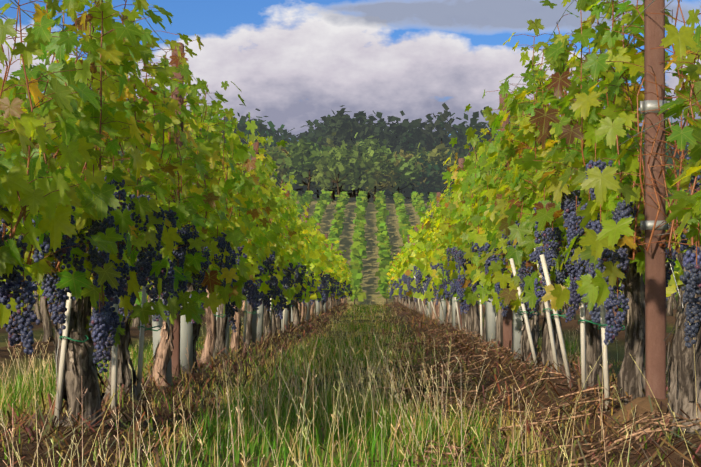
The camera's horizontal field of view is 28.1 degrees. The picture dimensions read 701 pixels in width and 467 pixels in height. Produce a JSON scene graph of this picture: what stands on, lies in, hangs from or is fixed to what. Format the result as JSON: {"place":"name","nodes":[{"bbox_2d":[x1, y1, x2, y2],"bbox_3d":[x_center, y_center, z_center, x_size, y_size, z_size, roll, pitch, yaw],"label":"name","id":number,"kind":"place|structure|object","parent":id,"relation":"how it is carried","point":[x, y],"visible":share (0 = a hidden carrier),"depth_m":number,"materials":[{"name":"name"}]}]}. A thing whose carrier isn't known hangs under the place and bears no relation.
{"place":"outdoors","nodes":[
{"label":"outdoors","id":0,"kind":"place"},
{"bbox_2d":[0,303,700,466],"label":"grass","id":1,"kind":"structure","parent":0,"point":[249,437],"depth_m":5.46,"materials":[{"name":"green plant"}]},
{"bbox_2d":[0,192,700,466],"bbox_3d":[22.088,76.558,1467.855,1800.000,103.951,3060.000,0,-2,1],"label":"ground","id":2,"kind":"structure","parent":0,"point":[370,279],"depth_m":7.50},
{"bbox_2d":[53,239,610,426],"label":"vine stakes","id":3,"kind":"object","parent":2,"relation":"on","point":[522,307],"visible":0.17,"depth_m":6.07,"materials":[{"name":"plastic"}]},
{"bbox_2d":[59,117,671,342],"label":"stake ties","id":4,"kind":"object","parent":3,"relation":"attached to","point":[564,315],"visible":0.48,"depth_m":6.13,"materials":[{"name":"green"}]},
{"bbox_2d":[151,295,521,385],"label":"vine guard tubes","id":5,"kind":"object","parent":2,"relation":"on","point":[186,331],"visible":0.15,"depth_m":8.71},
{"bbox_2d":[8,0,665,399],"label":"trellis posts","id":6,"kind":"object","parent":2,"relation":"on","point":[654,24],"visible":0.15,"depth_m":4.67,"materials":[{"name":"brown wood"}]},
{"bbox_2d":[6,0,700,425],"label":"trellis wires","id":7,"kind":"object","parent":6,"relation":"attached to","point":[464,158],"visible":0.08,"depth_m":4.92,"materials":[{"name":"grey metal"}]},
{"bbox_2d":[640,100,670,229],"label":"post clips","id":8,"kind":"object","parent":6,"relation":"attached to","point":[647,105],"visible":0.65,"depth_m":4.67,"materials":[{"name":"metal"}]},
{"bbox_2d":[665,262,672,269],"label":"post hooks","id":9,"kind":"object","parent":6,"relation":"attached to","point":[666,265],"visible":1,"depth_m":4.66,"materials":[{"name":"silver metal"}]},
{"bbox_2d":[0,190,678,300],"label":"distant vine rows","id":10,"kind":"object","parent":2,"relation":"on","point":[358,249],"visible":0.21,"depth_m":125.16,"materials":[{"name":"green plant"}]},
{"bbox_2d":[0,184,688,304],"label":"vine leaves","id":11,"kind":"object","parent":2,"relation":"on","point":[323,257],"visible":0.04,"depth_m":23.63,"materials":[{"name":"green plant"}]},
{"bbox_2d":[0,300,700,466],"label":"dry grass stalks","id":12,"kind":"object","parent":2,"relation":"on","point":[137,429],"visible":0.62,"depth_m":5.30,"materials":[{"name":"beige plant"}]},
{"bbox_2d":[3,226,700,466],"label":"vine trunks","id":13,"kind":"object","parent":2,"relation":"on","point":[80,372],"visible":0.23,"depth_m":5.18,"materials":[{"name":"brown wood"}]},
{"bbox_2d":[0,0,700,271],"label":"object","id":14,"kind":"object","parent":13,"relation":"attached to","point":[671,230],"visible":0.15,"depth_m":4.81,"materials":[{"name":"green plant"}]},
{"bbox_2d":[0,0,700,347],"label":"vine leaves","id":15,"kind":"object","parent":14,"relation":"attached to","point":[91,197],"visible":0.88,"depth_m":5.01,"materials":[{"name":"green plant"}]},
{"bbox_2d":[0,157,700,373],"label":"grape bunches","id":16,"kind":"object","parent":13,"relation":"hanging from","point":[103,323],"visible":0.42,"depth_m":5.27,"materials":[{"name":"purple food"}]},
{"bbox_2d":[2,143,699,320],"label":"grape stems","id":17,"kind":"object","parent":16,"relation":"on","point":[217,240],"visible":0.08,"depth_m":4.82,"materials":[{"name":"plant"}]},
{"bbox_2d":[181,81,545,314],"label":"vine leaves","id":18,"kind":"object","parent":13,"relation":"attached to","point":[264,210],"visible":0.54,"depth_m":11.11,"materials":[{"name":"green plant"}]},
{"bbox_2d":[259,127,669,203],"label":"trees","id":19,"kind":"object","parent":2,"relation":"on","point":[351,195],"visible":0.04,"depth_m":176.17,"materials":[{"name":"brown plant"}]},
{"bbox_2d":[0,97,697,199],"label":"forest tree crowns","id":20,"kind":"object","parent":19,"relation":"on","point":[328,145],"visible":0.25,"depth_m":184.55,"materials":[{"name":"green plant"}]},
{"bbox_2d":[603,396,671,430],"bbox_3d":[0.946,0.600,4.591,0.422,0.128,0.532,-1,-3,30],"label":"soil heap","id":21,"kind":"object","parent":2,"relation":"on","point":[643,402],"visible":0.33,"depth_m":4.55,"materials":[{"name":"brown soil"}]},
{"bbox_2d":[0,0,700,145],"label":"sky","id":22,"kind":"structure","parent":0,"point":[296,62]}
]}

